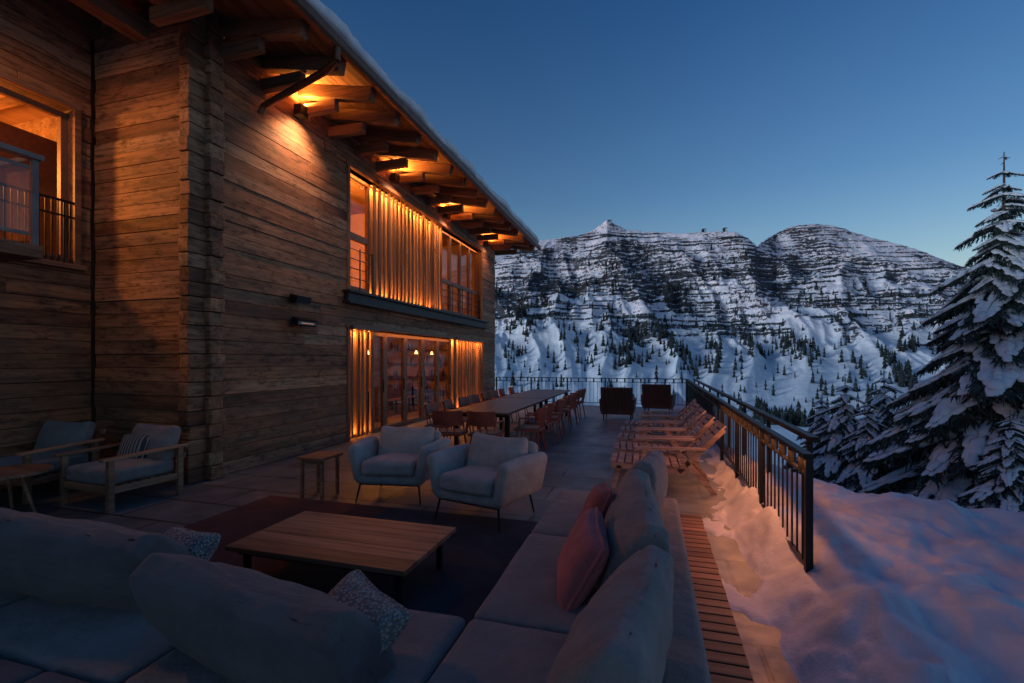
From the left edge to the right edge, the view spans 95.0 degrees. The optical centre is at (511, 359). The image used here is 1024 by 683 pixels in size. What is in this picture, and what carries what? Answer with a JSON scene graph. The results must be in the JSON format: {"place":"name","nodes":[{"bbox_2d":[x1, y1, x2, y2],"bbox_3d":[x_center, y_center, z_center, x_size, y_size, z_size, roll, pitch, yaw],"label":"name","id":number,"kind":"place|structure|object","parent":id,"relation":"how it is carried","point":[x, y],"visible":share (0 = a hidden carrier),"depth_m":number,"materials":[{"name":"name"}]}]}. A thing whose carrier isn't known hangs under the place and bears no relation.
{"place":"outdoors","nodes":[
{"label":"outdoors","id":0,"kind":"place"},
{"bbox_2d":[320,0,1023,268],"label":"sky","id":1,"kind":"structure","parent":0,"point":[886,120],"materials":[{"name":"blue"}]},
{"bbox_2d":[398,220,969,470],"bbox_3d":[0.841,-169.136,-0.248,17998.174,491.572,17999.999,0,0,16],"label":"mountain terrain","id":2,"kind":"structure","parent":0,"point":[800,387],"depth_m":887.36,"materials":[{"name":"white snow"}]},
{"bbox_2d":[0,403,798,682],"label":"stone terrace","id":3,"kind":"structure","parent":2,"relation":"on","point":[579,455],"depth_m":5.76,"materials":[{"name":"stone"}]},
{"bbox_2d":[0,464,53,512],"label":"round side table","id":4,"kind":"object","parent":3,"relation":"on","point":[9,473],"visible":0.89,"depth_m":5.05,"materials":[{"name":"brown wood"}]},
{"bbox_2d":[0,420,105,503],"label":"wooden lounge chair","id":5,"kind":"object","parent":3,"relation":"on","point":[55,437],"visible":0.72,"depth_m":6.00,"materials":[{"name":"grey wood"}]},
{"bbox_2d":[52,423,190,513],"bbox_3d":[-4.579,1.224,5.583,0.905,0.852,0.987,0,0,20],"label":"wooden lounge chair","id":6,"kind":"object","parent":3,"relation":"on","point":[146,454],"visible":1,"depth_m":5.44,"materials":[{"name":"grey wood"}]},
{"bbox_2d":[0,0,540,489],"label":"timber chalet","id":7,"kind":"object","parent":3,"relation":"on","point":[238,234],"visible":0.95,"depth_m":6.87,"materials":[{"name":"brown wood"}]},
{"bbox_2d":[0,70,86,270],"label":"wing window","id":8,"kind":"structure","parent":7,"relation":"in","point":[68,198],"depth_m":6.61,"materials":[{"name":"brown wood"}]},
{"bbox_2d":[345,160,482,441],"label":"windows and doors","id":9,"kind":"structure","parent":7,"relation":"in","point":[464,242],"depth_m":11.94,"materials":[{"name":"brown wood"}]},
{"bbox_2d":[297,451,342,499],"bbox_3d":[-2.325,1.398,5.702,0.360,0.496,0.387,0,0,16],"label":"side table","id":10,"kind":"object","parent":3,"relation":"on","point":[318,458],"visible":1,"depth_m":5.60,"materials":[{"name":"brown wood"}]},
{"bbox_2d":[0,449,711,682],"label":"corner sofa","id":11,"kind":"object","parent":3,"relation":"on","point":[81,601],"visible":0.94,"depth_m":1.92,"materials":[{"name":"grey fabric"}]},
{"bbox_2d":[164,526,220,560],"bbox_3d":[-1.889,1.138,2.610,0.413,0.175,0.417,0,45,22],"label":"knitted pillow","id":12,"kind":"object","parent":11,"relation":"on","point":[201,545],"visible":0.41,"depth_m":2.62,"materials":[{"name":"fabric"}]},
{"bbox_2d":[329,570,408,655],"bbox_3d":[-0.669,1.102,1.865,0.441,0.174,0.430,9,46,44],"label":"knitted pillow","id":13,"kind":"object","parent":11,"relation":"on","point":[358,591],"visible":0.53,"depth_m":1.86,"materials":[{"name":"fabric"}]},
{"bbox_2d":[557,507,609,610],"bbox_3d":[0.364,1.023,2.436,0.165,0.423,0.425,26,10,0],"label":"red pillow","id":14,"kind":"object","parent":11,"relation":"on","point":[583,557],"visible":0.96,"depth_m":2.28,"materials":[{"name":"fabric"}]},
{"bbox_2d":[576,483,614,521],"bbox_3d":[0.527,1.001,2.994,0.178,0.426,0.428,24,-5,8],"label":"dark red pillow","id":15,"kind":"object","parent":11,"relation":"on","point":[600,496],"visible":0.45,"depth_m":2.84,"materials":[{"name":"fabric"}]},
{"bbox_2d":[183,495,536,628],"bbox_3d":[-1.392,1.640,3.860,3.950,0.012,2.620,0,0,16],"label":"rug","id":16,"kind":"object","parent":3,"relation":"on","point":[479,553],"visible":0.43,"depth_m":3.94,"materials":[{"name":"black carpet"}]},
{"bbox_2d":[225,511,455,606],"bbox_3d":[-1.250,1.482,3.546,1.440,0.304,0.818,0,0,16],"label":"coffee table","id":17,"kind":"object","parent":16,"relation":"on","point":[398,550],"visible":0.91,"depth_m":3.42,"materials":[{"name":"brown wood"}]},
{"bbox_2d":[427,432,546,532],"bbox_3d":[-0.262,1.228,4.964,1.104,0.817,0.902,0,0,30],"label":"armchair","id":18,"kind":"object","parent":16,"relation":"on","point":[497,473],"visible":1,"depth_m":4.78,"materials":[{"name":"fabric"}]},
{"bbox_2d":[347,425,450,504],"bbox_3d":[-1.369,1.244,5.771,1.098,0.817,0.905,0,0,8],"label":"armchair","id":19,"kind":"object","parent":3,"relation":"on","point":[397,456],"visible":0.89,"depth_m":5.46,"materials":[{"name":"fabric"}]},
{"bbox_2d":[424,402,451,437],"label":"dining chair","id":20,"kind":"object","parent":3,"relation":"on","point":[429,407],"visible":0.43,"depth_m":8.72,"materials":[{"name":"red wood"}]},
{"bbox_2d":[432,410,467,444],"bbox_3d":[-1.009,1.231,7.715,0.528,0.842,0.571,0,0,10],"label":"dining chair","id":21,"kind":"object","parent":3,"relation":"on","point":[447,418],"visible":0.75,"depth_m":7.50,"materials":[{"name":"red wood"}]},
{"bbox_2d":[442,399,470,443],"bbox_3d":[-1.123,1.231,9.407,0.571,0.842,0.528,0,0,12],"label":"dining chair","id":22,"kind":"object","parent":3,"relation":"on","point":[447,405],"visible":0.27,"depth_m":9.55,"materials":[{"name":"red wood"}]},
{"bbox_2d":[458,396,485,433],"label":"dining chair","id":23,"kind":"object","parent":3,"relation":"on","point":[463,401],"visible":0.18,"depth_m":10.30,"materials":[{"name":"red wood"}]},
{"bbox_2d":[467,394,494,429],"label":"dining chair","id":24,"kind":"object","parent":3,"relation":"on","point":[474,398],"visible":0.23,"depth_m":11.08,"materials":[{"name":"red wood"}]},
{"bbox_2d":[467,410,504,441],"bbox_3d":[-0.427,1.231,7.595,0.528,0.842,0.571,0,0,23],"label":"dining chair","id":25,"kind":"object","parent":3,"relation":"on","point":[479,420],"visible":0.74,"depth_m":7.38,"materials":[{"name":"red wood"}]},
{"bbox_2d":[480,392,491,427],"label":"dining chair","id":26,"kind":"object","parent":3,"relation":"on","point":[483,396],"visible":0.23,"depth_m":11.77,"materials":[{"name":"red wood"}]},
{"bbox_2d":[448,398,546,445],"bbox_3d":[-0.180,1.270,9.487,1.137,0.760,3.100,0,0,16],"label":"dining table","id":27,"kind":"object","parent":3,"relation":"on","point":[501,408],"visible":0.55,"depth_m":8.98,"materials":[{"name":"brown wood"}]},
{"bbox_2d":[489,390,512,421],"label":"dining chair","id":28,"kind":"object","parent":3,"relation":"on","point":[493,394],"visible":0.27,"depth_m":12.54,"materials":[{"name":"red wood"}]},
{"bbox_2d":[498,389,518,419],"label":"dining chair","id":29,"kind":"object","parent":3,"relation":"on","point":[501,392],"visible":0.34,"depth_m":13.23,"materials":[{"name":"red wood"}]},
{"bbox_2d":[508,387,527,414],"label":"dining chair","id":30,"kind":"object","parent":3,"relation":"on","point":[511,390],"visible":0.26,"depth_m":13.95,"materials":[{"name":"red wood"}]},
{"bbox_2d":[514,405,547,452],"bbox_3d":[0.341,1.231,8.195,0.571,0.842,0.528,0,0,15],"label":"dining chair","id":31,"kind":"object","parent":3,"relation":"on","point":[540,415],"visible":0.88,"depth_m":8.02,"materials":[{"name":"red wood"}]},
{"bbox_2d":[501,389,569,429],"bbox_3d":[0.735,1.270,12.595,1.137,0.760,3.220,0,0,16],"label":"dining table","id":32,"kind":"object","parent":3,"relation":"on","point":[547,394],"visible":0.61,"depth_m":12.11,"materials":[{"name":"brown wood"}]},
{"bbox_2d":[523,402,554,449],"bbox_3d":[0.536,1.231,8.939,0.571,0.842,0.528,0,0,21],"label":"dining chair","id":33,"kind":"object","parent":3,"relation":"on","point":[550,410],"visible":0.82,"depth_m":8.77,"materials":[{"name":"red wood"}]},
{"bbox_2d":[535,399,563,442],"bbox_3d":[0.790,1.231,9.626,0.571,0.842,0.528,0,0,11],"label":"dining chair","id":34,"kind":"object","parent":3,"relation":"on","point":[559,407],"visible":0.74,"depth_m":9.43,"materials":[{"name":"red wood"}]},
{"bbox_2d":[542,396,567,435],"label":"dining chair","id":35,"kind":"object","parent":3,"relation":"on","point":[565,398],"visible":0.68,"depth_m":10.20,"materials":[{"name":"red wood"}]},
{"bbox_2d":[549,394,574,430],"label":"dining chair","id":36,"kind":"object","parent":3,"relation":"on","point":[569,402],"visible":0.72,"depth_m":10.93,"materials":[{"name":"red wood"}]},
{"bbox_2d":[553,392,577,425],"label":"dining chair","id":37,"kind":"object","parent":3,"relation":"on","point":[574,401],"visible":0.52,"depth_m":11.72,"materials":[{"name":"red wood"}]},
{"bbox_2d":[564,388,585,419],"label":"dining chair","id":38,"kind":"object","parent":3,"relation":"on","point":[582,395],"visible":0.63,"depth_m":13.08,"materials":[{"name":"red wood"}]},
{"bbox_2d":[573,390,581,422],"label":"dining chair","id":39,"kind":"object","parent":3,"relation":"on","point":[578,396],"visible":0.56,"depth_m":12.41,"materials":[{"name":"red wood"}]},
{"bbox_2d":[496,377,685,404],"bbox_3d":[2.666,1.194,16.884,6.825,1.112,0.060,0,0,16],"label":"terrace railing","id":40,"kind":"object","parent":3,"relation":"on","point":[578,381],"visible":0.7,"depth_m":16.96,"materials":[{"name":"black metal"}]},
{"bbox_2d":[599,387,635,420],"bbox_3d":[2.918,1.190,12.934,0.938,0.919,0.896,0,0,18],"label":"woven lounge chair","id":41,"kind":"object","parent":3,"relation":"on","point":[618,400],"visible":0.94,"depth_m":12.59,"materials":[{"name":"brown wicker"}]},
{"bbox_2d":[641,384,675,414],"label":"woven lounge chair","id":42,"kind":"object","parent":3,"relation":"on","point":[656,396],"visible":0.91,"depth_m":14.13,"materials":[{"name":"brown wicker"}]},
{"bbox_2d":[624,399,696,441],"bbox_3d":[3.055,1.235,9.680,1.387,0.870,0.774,0,0,18],"label":"deck lounger","id":43,"kind":"object","parent":3,"relation":"on","point":[630,423],"visible":0.4,"depth_m":9.63,"materials":[{"name":"brown wood"}]},
{"bbox_2d":[621,402,700,451],"bbox_3d":[2.761,1.235,8.833,1.386,0.870,0.774,0,0,13],"label":"deck lounger","id":44,"kind":"object","parent":3,"relation":"on","point":[628,429],"visible":0.52,"depth_m":8.66,"materials":[{"name":"brown wood"}]},
{"bbox_2d":[617,407,705,463],"bbox_3d":[2.496,1.235,7.918,1.387,0.870,0.774,0,0,16],"label":"deck lounger","id":45,"kind":"object","parent":3,"relation":"on","point":[632,436],"visible":0.49,"depth_m":7.78,"materials":[{"name":"brown wood"}]},
{"bbox_2d":[614,412,714,475],"bbox_3d":[2.247,1.235,7.056,1.387,0.870,0.774,0,0,12],"label":"deck lounger","id":46,"kind":"object","parent":3,"relation":"on","point":[620,446],"visible":0.69,"depth_m":6.90,"materials":[{"name":"brown wood"}]},
{"bbox_2d":[610,420,725,494],"bbox_3d":[2.019,1.235,6.183,1.387,0.870,0.774,0,0,15],"label":"deck lounger","id":47,"kind":"object","parent":3,"relation":"on","point":[683,460],"visible":0.81,"depth_m":6.00,"materials":[{"name":"brown wood"}]},
{"bbox_2d":[680,514,754,682],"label":"timber deck strip","id":48,"kind":"object","parent":3,"relation":"on","point":[727,659],"visible":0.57,"depth_m":2.97,"materials":[{"name":"brown wood"}]},
{"bbox_2d":[686,379,813,572],"bbox_3d":[3.966,1.194,9.528,0.060,1.112,13.327,0,0,17],"label":"terrace railing","id":49,"kind":"object","parent":3,"relation":"on","point":[715,406],"visible":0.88,"depth_m":4.34,"materials":[{"name":"black metal"}]},
{"bbox_2d":[693,379,820,472],"bbox_3d":[4.314,1.189,9.858,0.070,1.122,12.651,0,0,17],"label":"handrail","id":50,"kind":"object","parent":49,"relation":"attached to","point":[810,438],"visible":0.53,"depth_m":5.37,"materials":[{"name":"black metal"}]},
{"bbox_2d":[495,233,965,426],"bbox_3d":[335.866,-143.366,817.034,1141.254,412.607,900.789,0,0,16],"label":"distant forest","id":51,"kind":"object","parent":2,"relation":"on","point":[797,417],"visible":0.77,"depth_m":713.06,"materials":[{"name":"green plant"}]},
{"bbox_2d":[495,227,968,345],"bbox_3d":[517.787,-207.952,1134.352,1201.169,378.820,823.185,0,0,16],"label":"rock ledges","id":52,"kind":"object","parent":2,"relation":"on","point":[540,316],"visible":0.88,"depth_m":1047.35,"materials":[{"name":"grey stone"}]},
{"bbox_2d":[667,392,1023,682],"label":"snow bank","id":53,"kind":"structure","parent":2,"relation":"on","point":[891,587],"depth_m":2.93,"materials":[{"name":"white snow"}]},
{"bbox_2d":[784,392,830,478],"bbox_3d":[11.329,3.937,16.968,3.675,5.554,3.746,0,0,29],"label":"fir tree","id":54,"kind":"object","parent":53,"relation":"on","point":[816,424],"visible":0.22,"depth_m":16.91,"materials":[{"name":"green plant"}]},
{"bbox_2d":[789,374,883,488],"bbox_3d":[10.555,3.919,14.904,4.594,6.943,4.682,0,0,-37],"label":"fir tree","id":55,"kind":"object","parent":53,"relation":"on","point":[838,427],"visible":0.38,"depth_m":14.74,"materials":[{"name":"green plant"}]},
{"bbox_2d":[899,429,921,491],"bbox_3d":[14.067,4.489,16.117,4.214,6.249,4.134,0,0,4],"label":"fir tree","id":56,"kind":"object","parent":53,"relation":"on","point":[903,488],"depth_m":15.89,"materials":[{"name":"green plant"}]},
{"bbox_2d":[854,152,1023,502],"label":"fir tree","id":57,"kind":"object","parent":53,"relation":"on","point":[966,407],"visible":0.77,"depth_m":11.26,"materials":[{"name":"green plant"}]},
{"bbox_2d":[826,395,917,493],"bbox_3d":[10.696,3.648,14.062,3.445,5.207,3.512,0,0,-28],"label":"fir tree","id":58,"kind":"object","parent":2,"relation":"on","point":[851,474],"visible":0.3,"depth_m":13.80,"materials":[{"name":"green plant"}]},
{"bbox_2d":[858,371,912,458],"bbox_3d":[15.097,4.143,18.861,5.151,7.637,5.053,0,0,-4],"label":"fir tree","id":59,"kind":"object","parent":2,"relation":"on","point":[879,402],"visible":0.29,"depth_m":18.76,"materials":[{"name":"green plant"}]},
{"bbox_2d":[947,410,1023,511],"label":"fir tree","id":60,"kind":"object","parent":2,"relation":"on","point":[1001,486],"visible":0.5,"depth_m":9.38,"materials":[{"name":"green plant"}]}
]}

